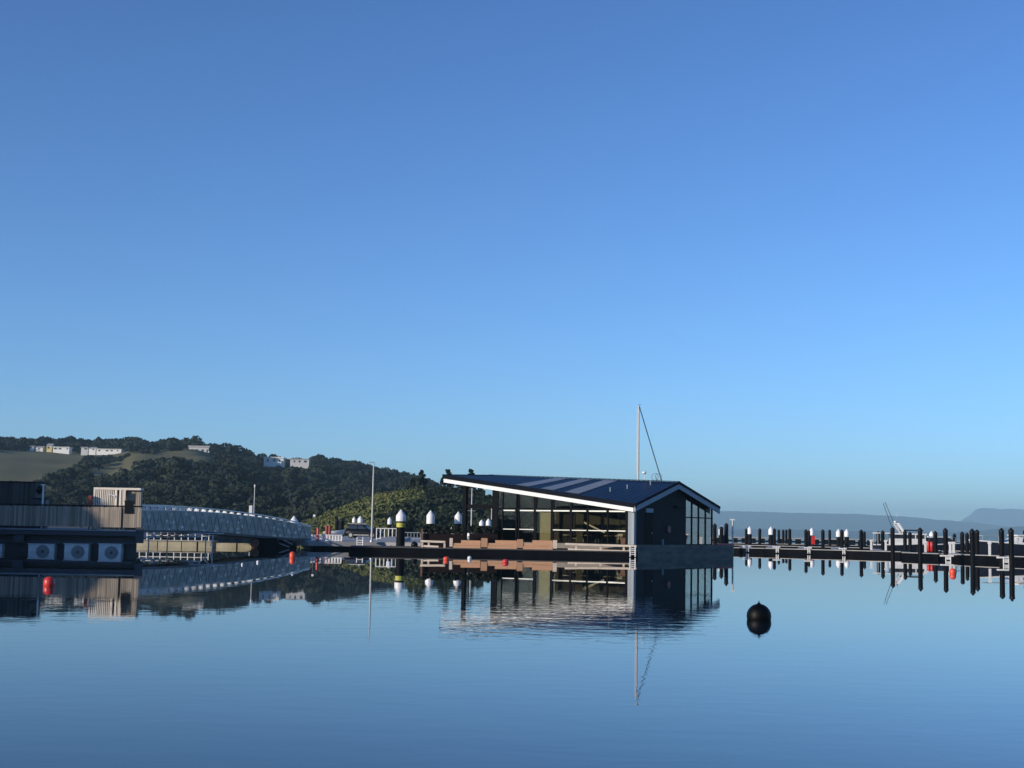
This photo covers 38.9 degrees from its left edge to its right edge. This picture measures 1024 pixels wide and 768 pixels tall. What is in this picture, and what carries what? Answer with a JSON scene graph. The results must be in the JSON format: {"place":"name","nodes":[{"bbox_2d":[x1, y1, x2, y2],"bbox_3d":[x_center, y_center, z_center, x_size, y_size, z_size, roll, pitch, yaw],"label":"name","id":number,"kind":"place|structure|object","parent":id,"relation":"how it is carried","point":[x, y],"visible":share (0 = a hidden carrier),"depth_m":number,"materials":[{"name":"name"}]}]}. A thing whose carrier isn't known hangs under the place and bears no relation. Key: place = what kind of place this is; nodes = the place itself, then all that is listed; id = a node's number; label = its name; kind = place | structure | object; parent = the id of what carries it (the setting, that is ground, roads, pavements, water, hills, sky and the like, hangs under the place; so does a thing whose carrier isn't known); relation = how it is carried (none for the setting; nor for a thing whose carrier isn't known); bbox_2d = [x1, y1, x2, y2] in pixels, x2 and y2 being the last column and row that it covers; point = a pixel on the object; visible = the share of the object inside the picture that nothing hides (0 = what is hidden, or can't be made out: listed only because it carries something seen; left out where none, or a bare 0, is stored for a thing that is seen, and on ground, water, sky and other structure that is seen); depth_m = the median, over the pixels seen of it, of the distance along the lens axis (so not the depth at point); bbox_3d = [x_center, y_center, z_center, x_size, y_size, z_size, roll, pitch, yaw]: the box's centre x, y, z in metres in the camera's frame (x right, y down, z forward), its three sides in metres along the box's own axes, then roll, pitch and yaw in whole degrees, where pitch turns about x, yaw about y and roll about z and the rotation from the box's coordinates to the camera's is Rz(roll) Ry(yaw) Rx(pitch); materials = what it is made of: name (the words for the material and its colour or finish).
{"place":"outdoors","nodes":[
{"label":"outdoors","id":0,"kind":"place"},
{"bbox_2d":[0,448,333,526],"bbox_3d":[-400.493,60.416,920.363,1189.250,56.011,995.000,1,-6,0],"label":"hill","id":1,"kind":"structure","parent":0,"point":[23,465],"depth_m":779.87,"materials":[{"name":"green plant"}]},
{"bbox_2d":[36,446,45,451],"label":"house","id":2,"kind":"structure","parent":1,"relation":"on","point":[41,448],"depth_m":929.98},
{"bbox_2d":[46,444,54,451],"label":"house","id":3,"kind":"structure","parent":1,"relation":"on","point":[50,447],"depth_m":930.12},
{"bbox_2d":[53,447,72,453],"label":"house","id":4,"kind":"structure","parent":1,"relation":"on","point":[65,450],"depth_m":929.94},
{"bbox_2d":[81,447,88,454],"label":"house","id":5,"kind":"structure","parent":1,"relation":"on","point":[84,450],"depth_m":929.90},
{"bbox_2d":[89,447,98,454],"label":"house","id":6,"kind":"structure","parent":1,"relation":"on","point":[92,450],"depth_m":929.91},
{"bbox_2d":[96,449,124,454],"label":"house","id":7,"kind":"structure","parent":1,"relation":"on","point":[106,451],"depth_m":929.86,"materials":[{"name":"paint"}]},
{"bbox_2d":[188,445,210,452],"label":"house","id":8,"kind":"structure","parent":1,"relation":"on","point":[203,448],"depth_m":930.04,"materials":[{"name":"paint"}]},
{"bbox_2d":[0,436,472,521],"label":"hillside forest","id":9,"kind":"object","parent":1,"relation":"on","point":[309,493],"visible":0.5,"depth_m":598.89,"materials":[{"name":"green plant"}]},
{"bbox_2d":[263,457,285,467],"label":"house","id":10,"kind":"structure","parent":1,"relation":"on","point":[272,461],"depth_m":929.35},
{"bbox_2d":[290,458,310,468],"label":"house","id":11,"kind":"structure","parent":1,"relation":"on","point":[304,463],"depth_m":929.32,"materials":[{"name":"paint"}]},
{"bbox_2d":[48,526,419,542],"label":"foreshore","id":12,"kind":"structure","parent":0,"point":[221,539],"depth_m":177.42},
{"bbox_2d":[303,545,349,548],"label":"quay base","id":13,"kind":"object","parent":12,"relation":"on","point":[327,547],"visible":0.1,"depth_m":139.13,"materials":[{"name":"concrete"}]},
{"bbox_2d":[300,536,420,545],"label":"quay","id":14,"kind":"structure","parent":13,"relation":"on","point":[346,541],"depth_m":139.44,"materials":[{"name":"concrete"}]},
{"bbox_2d":[141,504,310,539],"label":"gangway bridge","id":15,"kind":"structure","parent":14,"relation":"on","point":[189,520],"depth_m":132.49,"materials":[{"name":"metal"}]},
{"bbox_2d":[311,534,341,540],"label":"quay barrier","id":16,"kind":"object","parent":14,"relation":"on","point":[326,537],"visible":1,"depth_m":139.65,"materials":[{"name":"metal"}]},
{"bbox_2d":[323,529,345,537],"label":"dinghy","id":17,"kind":"object","parent":14,"relation":"on","point":[338,532],"visible":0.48,"depth_m":176.73,"materials":[{"name":"plastic"}]},
{"bbox_2d":[344,523,383,537],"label":"parked car","id":18,"kind":"object","parent":14,"relation":"on","point":[352,530],"visible":0.86,"depth_m":182.37,"materials":[{"name":"paint"}]},
{"bbox_2d":[369,462,374,541],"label":"lamp post","id":19,"kind":"object","parent":14,"relation":"on","point":[371,540],"visible":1,"depth_m":139.25,"materials":[{"name":"metal"}]},
{"bbox_2d":[376,528,395,539],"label":"ramp railing","id":20,"kind":"object","parent":14,"relation":"on","point":[384,532],"visible":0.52,"depth_m":157.12,"materials":[{"name":"metal"}]},
{"bbox_2d":[300,488,427,536],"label":"headland scrub","id":21,"kind":"object","parent":12,"relation":"on","point":[384,502],"visible":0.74,"depth_m":292.19,"materials":[{"name":"green plant"}]},
{"bbox_2d":[344,530,419,536],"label":"headland","id":22,"kind":"structure","parent":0,"point":[411,535],"depth_m":257.96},
{"bbox_2d":[406,477,415,489],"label":"pine tree","id":23,"kind":"object","parent":22,"relation":"on","point":[412,484],"visible":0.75,"depth_m":351.01,"materials":[{"name":"green plant"}]},
{"bbox_2d":[415,470,428,487],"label":"pine tree","id":24,"kind":"object","parent":22,"relation":"on","point":[421,479],"visible":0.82,"depth_m":344.21,"materials":[{"name":"green plant"}]},
{"bbox_2d":[377,484,491,535],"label":"headland bush","id":25,"kind":"object","parent":22,"relation":"on","point":[444,504],"visible":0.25,"depth_m":277.37,"materials":[{"name":"green plant"}]},
{"bbox_2d":[440,469,454,487],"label":"pine tree","id":26,"kind":"object","parent":22,"relation":"on","point":[442,482],"visible":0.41,"depth_m":349.06,"materials":[{"name":"green plant"}]},
{"bbox_2d":[468,468,475,492],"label":"pine tree","id":27,"kind":"object","parent":22,"relation":"on","point":[470,471],"visible":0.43,"depth_m":344.21,"materials":[{"name":"green plant"}]},
{"bbox_2d":[475,488,485,494],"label":"pine tree","id":28,"kind":"object","parent":22,"relation":"on","point":[479,491],"visible":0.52,"depth_m":333.87,"materials":[{"name":"green plant"}]},
{"bbox_2d":[375,536,410,541],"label":"access ramp","id":29,"kind":"structure","parent":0,"point":[389,539],"depth_m":151.30,"materials":[{"name":"metal"}]},
{"bbox_2d":[0,533,1023,767],"bbox_3d":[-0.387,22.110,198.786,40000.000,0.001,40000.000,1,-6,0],"label":"water","id":30,"kind":"structure","parent":0,"point":[175,657],"depth_m":24.38,"materials":[{"name":"blue liquid"}]},
{"bbox_2d":[28,543,56,551],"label":"float box","id":31,"kind":"object","parent":30,"relation":"on","point":[42,547],"visible":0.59,"depth_m":105.37,"materials":[{"name":"blue paint"}]},
{"bbox_2d":[43,577,54,585],"bbox_3d":[-15.842,6.836,49.651,0.389,0.480,0.389,1,-6,0],"label":"marker buoy","id":32,"kind":"object","parent":30,"relation":"on","point":[48,581],"visible":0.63,"depth_m":49.51,"materials":[{"name":"red plastic"}]},
{"bbox_2d":[0,503,143,552],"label":"floating deck","id":33,"kind":"structure","parent":30,"relation":"on","point":[15,539],"depth_m":105.52,"materials":[{"name":"metal"}]},
{"bbox_2d":[0,481,47,527],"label":"timber store","id":34,"kind":"structure","parent":33,"relation":"on","point":[17,492],"depth_m":107.86,"materials":[{"name":"wood"}]},
{"bbox_2d":[32,498,49,527],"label":"service counter","id":35,"kind":"object","parent":33,"relation":"on","point":[38,500],"visible":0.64,"depth_m":107.40,"materials":[{"name":"blue paint"}]},
{"bbox_2d":[36,484,45,527],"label":"deck lamp","id":36,"kind":"object","parent":33,"relation":"on","point":[39,489],"visible":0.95,"depth_m":106.78,"materials":[{"name":"metal"}]},
{"bbox_2d":[92,487,143,529],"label":"slatted kiosk","id":37,"kind":"object","parent":33,"relation":"on","point":[114,496],"visible":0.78,"depth_m":106.56,"materials":[{"name":"white paint"}]},
{"bbox_2d":[124,500,133,513],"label":"notice board","id":38,"kind":"object","parent":33,"relation":"attached to","point":[129,507],"visible":1,"depth_m":105.52,"materials":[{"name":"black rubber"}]},
{"bbox_2d":[64,543,91,551],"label":"float box","id":39,"kind":"object","parent":30,"relation":"on","point":[72,547],"visible":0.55,"depth_m":105.38,"materials":[{"name":"blue paint"}]},
{"bbox_2d":[98,543,123,552],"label":"float box","id":40,"kind":"object","parent":30,"relation":"on","point":[111,548],"visible":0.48,"depth_m":105.38,"materials":[{"name":"blue paint"}]},
{"bbox_2d":[144,533,223,548],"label":"bridge trestle","id":41,"kind":"object","parent":30,"relation":"in","point":[162,536],"visible":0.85,"depth_m":127.14,"materials":[{"name":"metal"}]},
{"bbox_2d":[137,539,252,547],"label":"sea wall","id":42,"kind":"structure","parent":30,"relation":"in","point":[186,543],"depth_m":139.11,"materials":[{"name":"concrete"}]},
{"bbox_2d":[146,533,208,540],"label":"shore railing","id":43,"kind":"object","parent":42,"relation":"on","point":[179,535],"visible":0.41,"depth_m":139.72,"materials":[{"name":"metal"}]},
{"bbox_2d":[250,539,258,547],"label":"fender tyre","id":44,"kind":"object","parent":30,"relation":"on","point":[254,543],"visible":0.99,"depth_m":138.51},
{"bbox_2d":[257,538,280,547],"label":"mooring block","id":45,"kind":"structure","parent":30,"relation":"in","point":[268,542],"depth_m":139.34,"materials":[{"name":"concrete"}]},
{"bbox_2d":[279,539,295,547],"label":"landing frame","id":46,"kind":"object","parent":30,"relation":"in","point":[283,543],"visible":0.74,"depth_m":140.42,"materials":[{"name":"metal"}]},
{"bbox_2d":[387,517,391,536],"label":"mooring pile","id":47,"kind":"object","parent":30,"relation":"in","point":[389,521],"visible":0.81,"depth_m":203.76,"materials":[{"name":"white plastic"}]},
{"bbox_2d":[396,509,405,545],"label":"mooring pile","id":48,"kind":"object","parent":30,"relation":"in","point":[400,526],"visible":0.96,"depth_m":132.00,"materials":[{"name":"black plastic"}]},
{"bbox_2d":[426,510,434,533],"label":"mooring pile","id":49,"kind":"object","parent":30,"relation":"in","point":[430,519],"visible":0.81,"depth_m":149.03,"materials":[{"name":"white plastic"}]},
{"bbox_2d":[454,512,461,526],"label":"mooring pile","id":50,"kind":"object","parent":30,"relation":"in","point":[458,519],"visible":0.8,"depth_m":151.04,"materials":[{"name":"white plastic"}]},
{"bbox_2d":[349,545,637,556],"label":"deck platform","id":51,"kind":"structure","parent":30,"relation":"on","point":[481,550],"depth_m":124.84,"materials":[{"name":"wood"}]},
{"bbox_2d":[421,540,445,547],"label":"slatted bench","id":52,"kind":"object","parent":51,"relation":"on","point":[429,541],"visible":1,"depth_m":125.56,"materials":[{"name":"wood"}]},
{"bbox_2d":[419,525,466,546],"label":"planter","id":53,"kind":"object","parent":51,"relation":"on","point":[456,534],"visible":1,"depth_m":128.48,"materials":[{"name":"green plant"}]},
{"bbox_2d":[453,540,480,547],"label":"timber bench","id":54,"kind":"object","parent":51,"relation":"on","point":[470,544],"visible":0.98,"depth_m":125.55,"materials":[{"name":"wood"}]},
{"bbox_2d":[468,525,499,546],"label":"planter","id":55,"kind":"object","parent":51,"relation":"on","point":[474,530],"visible":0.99,"depth_m":131.49,"materials":[{"name":"green plant"}]},
{"bbox_2d":[481,538,487,547],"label":"timber block","id":56,"kind":"structure","parent":51,"relation":"on","point":[484,542],"depth_m":125.26,"materials":[{"name":"wood"}]},
{"bbox_2d":[488,540,516,548],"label":"timber bench","id":57,"kind":"object","parent":51,"relation":"on","point":[505,544],"visible":1,"depth_m":125.18,"materials":[{"name":"wood"}]},
{"bbox_2d":[517,539,522,548],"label":"timber block","id":58,"kind":"structure","parent":51,"relation":"on","point":[519,543],"depth_m":124.89,"materials":[{"name":"wood"}]},
{"bbox_2d":[523,540,552,549],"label":"timber bench","id":59,"kind":"object","parent":51,"relation":"on","point":[542,544],"visible":0.98,"depth_m":124.82,"materials":[{"name":"wood"}]},
{"bbox_2d":[565,543,636,550],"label":"slatted bench","id":60,"kind":"object","parent":51,"relation":"on","point":[600,545],"visible":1,"depth_m":123.87,"materials":[{"name":"wood"}]},
{"bbox_2d":[442,471,733,556],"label":"boathouse","id":61,"kind":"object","parent":30,"relation":"on","point":[655,518],"visible":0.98,"depth_m":130.96,"materials":[{"name":"black paint"}]},
{"bbox_2d":[645,513,652,544],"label":"door","id":62,"kind":"structure","parent":61,"relation":"in","point":[648,516],"depth_m":126.20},
{"bbox_2d":[636,404,661,479],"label":"yacht","id":63,"kind":"object","parent":30,"relation":"on","point":[637,461],"visible":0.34,"depth_m":158.03,"materials":[{"name":"metal"}]},
{"bbox_2d":[713,523,716,544],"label":"mooring pile","id":64,"kind":"object","parent":30,"relation":"in","point":[714,533],"visible":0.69,"depth_m":168.96,"materials":[{"name":"wood"}]},
{"bbox_2d":[719,526,723,542],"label":"mooring pile","id":65,"kind":"object","parent":30,"relation":"in","point":[721,528],"visible":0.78,"depth_m":164.99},
{"bbox_2d":[724,523,728,543],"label":"mooring pile","id":66,"kind":"object","parent":30,"relation":"in","point":[726,525],"visible":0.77,"depth_m":151.09,"materials":[{"name":"wood"}]},
{"bbox_2d":[730,519,734,544],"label":"dock lamp","id":67,"kind":"object","parent":30,"relation":"in","point":[732,531],"visible":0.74,"depth_m":146.24,"materials":[{"name":"metal"}]},
{"bbox_2d":[748,526,751,544],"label":"mooring pile","id":68,"kind":"object","parent":30,"relation":"in","point":[749,536],"visible":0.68,"depth_m":238.46,"materials":[{"name":"black plastic"}]},
{"bbox_2d":[747,601,770,619],"bbox_3d":[6.351,5.915,37.306,0.628,0.674,0.628,1,-6,0],"label":"mooring buoy","id":69,"kind":"object","parent":30,"relation":"on","point":[758,611],"visible":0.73,"depth_m":37.09,"materials":[{"name":"plastic"}]},
{"bbox_2d":[768,527,772,545],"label":"mooring pile","id":70,"kind":"object","parent":30,"relation":"in","point":[770,532],"visible":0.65,"depth_m":223.52,"materials":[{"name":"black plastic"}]},
{"bbox_2d":[773,528,775,545],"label":"mooring pile","id":71,"kind":"object","parent":30,"relation":"in","point":[774,536],"visible":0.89,"depth_m":210.70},
{"bbox_2d":[788,528,790,545],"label":"mooring pile","id":72,"kind":"object","parent":30,"relation":"in","point":[789,537],"visible":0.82,"depth_m":204.76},
{"bbox_2d":[731,543,869,547],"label":"walkway","id":73,"kind":"structure","parent":30,"relation":"on","point":[818,545],"depth_m":240.47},
{"bbox_2d":[734,545,869,549],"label":"walkway","id":74,"kind":"structure","parent":30,"relation":"on","point":[796,547],"depth_m":198.92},
{"bbox_2d":[804,529,807,546],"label":"mooring pile","id":75,"kind":"object","parent":30,"relation":"in","point":[805,538],"visible":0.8,"depth_m":190.85,"materials":[{"name":"wood"}]},
{"bbox_2d":[733,547,909,556],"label":"walkway","id":76,"kind":"structure","parent":30,"relation":"on","point":[821,552],"depth_m":160.34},
{"bbox_2d":[821,529,824,548],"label":"mooring pile","id":77,"kind":"object","parent":30,"relation":"in","point":[822,539],"visible":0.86,"depth_m":180.88,"materials":[{"name":"wood"}]},
{"bbox_2d":[828,529,830,546],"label":"mooring pile","id":78,"kind":"object","parent":30,"relation":"in","point":[829,537],"visible":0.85,"depth_m":234.63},
{"bbox_2d":[836,529,839,546],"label":"mooring pile","id":79,"kind":"object","parent":30,"relation":"in","point":[838,538],"visible":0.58,"depth_m":233.46,"materials":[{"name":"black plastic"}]},
{"bbox_2d":[840,529,843,549],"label":"mooring pile","id":80,"kind":"object","parent":30,"relation":"in","point":[841,538],"visible":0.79,"depth_m":180.89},
{"bbox_2d":[717,536,969,542],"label":"breakwater","id":81,"kind":"object","parent":30,"relation":"on","point":[799,539],"visible":0.23,"depth_m":422.68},
{"bbox_2d":[844,529,848,546],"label":"mooring pile","id":82,"kind":"object","parent":30,"relation":"in","point":[846,534],"visible":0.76,"depth_m":233.47,"materials":[{"name":"black plastic"}]},
{"bbox_2d":[859,530,862,549],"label":"mooring pile","id":83,"kind":"object","parent":30,"relation":"in","point":[860,539],"visible":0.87,"depth_m":176.90,"materials":[{"name":"wood"}]},
{"bbox_2d":[881,530,884,549],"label":"mooring pile","id":84,"kind":"object","parent":30,"relation":"in","point":[882,540],"visible":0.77,"depth_m":170.92,"materials":[{"name":"wood"}]},
{"bbox_2d":[890,527,894,557],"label":"mooring pile","id":85,"kind":"object","parent":30,"relation":"in","point":[892,536],"visible":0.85,"depth_m":149.01,"materials":[{"name":"wood"}]},
{"bbox_2d":[872,503,926,551],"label":"fishing boat","id":86,"kind":"object","parent":30,"relation":"on","point":[899,541],"visible":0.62,"depth_m":183.95,"materials":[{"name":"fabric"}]},
{"bbox_2d":[903,530,906,550],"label":"mooring pile","id":87,"kind":"object","parent":30,"relation":"in","point":[904,540],"visible":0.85,"depth_m":170.93,"materials":[{"name":"wood"}]},
{"bbox_2d":[908,532,911,551],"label":"mooring pile","id":88,"kind":"object","parent":30,"relation":"in","point":[910,541],"visible":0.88,"depth_m":180.87,"materials":[{"name":"wood"}]},
{"bbox_2d":[918,528,922,558],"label":"mooring pile","id":89,"kind":"object","parent":30,"relation":"in","point":[920,548],"visible":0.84,"depth_m":140.06,"materials":[{"name":"wood"}]},
{"bbox_2d":[933,531,937,552],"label":"mooring pile","id":90,"kind":"object","parent":30,"relation":"in","point":[935,545],"visible":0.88,"depth_m":158.99,"materials":[{"name":"wood"}]},
{"bbox_2d":[916,536,969,552],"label":"motor boat","id":91,"kind":"object","parent":30,"relation":"on","point":[940,544],"visible":0.28,"depth_m":183.87,"materials":[{"name":"plastic"}]},
{"bbox_2d":[927,541,932,551],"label":"red fenders","id":92,"kind":"object","parent":91,"relation":"hanging from","point":[930,546],"visible":0.97,"depth_m":162.94,"materials":[{"name":"plastic"}]},
{"bbox_2d":[943,528,947,559],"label":"mooring pile","id":93,"kind":"object","parent":30,"relation":"in","point":[945,541],"visible":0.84,"depth_m":137.10,"materials":[{"name":"wood"}]},
{"bbox_2d":[942,551,959,559],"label":"finger pontoon","id":94,"kind":"object","parent":30,"relation":"on","point":[954,557],"visible":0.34,"depth_m":139.37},
{"bbox_2d":[901,552,1023,562],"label":"walkway","id":95,"kind":"structure","parent":30,"relation":"on","point":[1017,559],"depth_m":138.35,"materials":[{"name":"black"}]},
{"bbox_2d":[960,532,964,553],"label":"mooring pile","id":96,"kind":"object","parent":30,"relation":"in","point":[962,550],"visible":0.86,"depth_m":153.01,"materials":[{"name":"wood"}]},
{"bbox_2d":[965,533,968,553],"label":"mooring pile","id":97,"kind":"object","parent":30,"relation":"in","point":[966,543],"visible":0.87,"depth_m":164.96,"materials":[{"name":"wood"}]},
{"bbox_2d":[969,529,974,561],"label":"mooring pile","id":98,"kind":"object","parent":30,"relation":"in","point":[972,544],"visible":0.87,"depth_m":130.11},
{"bbox_2d":[975,529,978,554],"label":"mooring pile","id":99,"kind":"object","parent":30,"relation":"in","point":[976,541],"visible":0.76,"depth_m":139.08,"materials":[{"name":"wood"}]},
{"bbox_2d":[969,530,1023,555],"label":"motor boat","id":100,"kind":"object","parent":30,"relation":"on","point":[1018,545],"visible":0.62,"depth_m":147.98,"materials":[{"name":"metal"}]},
{"bbox_2d":[999,528,1004,563],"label":"mooring pile","id":101,"kind":"object","parent":30,"relation":"in","point":[1001,544],"visible":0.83,"depth_m":125.16,"materials":[{"name":"wood"}]},
{"bbox_2d":[1008,528,1014,563],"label":"mooring pile","id":102,"kind":"object","parent":30,"relation":"in","point":[1011,544],"visible":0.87,"depth_m":121.66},
{"bbox_2d":[0,0,1023,520],"label":"sky","id":103,"kind":"structure","parent":0,"point":[433,237],"materials":[{"name":"blue"}]},
{"bbox_2d":[713,511,1006,532],"bbox_3d":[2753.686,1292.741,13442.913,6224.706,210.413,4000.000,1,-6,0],"label":"hill","id":104,"kind":"structure","parent":0,"point":[803,521],"depth_m":12593.55,"materials":[{"name":"blue"}]},
{"bbox_2d":[717,526,1023,537],"bbox_3d":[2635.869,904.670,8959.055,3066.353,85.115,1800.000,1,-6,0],"label":"hill","id":105,"kind":"structure","parent":0,"point":[1018,530],"depth_m":8594.95,"materials":[{"name":"blue"}]},
{"bbox_2d":[961,508,1023,526],"bbox_3d":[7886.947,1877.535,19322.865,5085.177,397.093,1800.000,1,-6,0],"label":"hill","id":106,"kind":"structure","parent":0,"point":[1006,517],"depth_m":19064.78,"materials":[{"name":"blue"}]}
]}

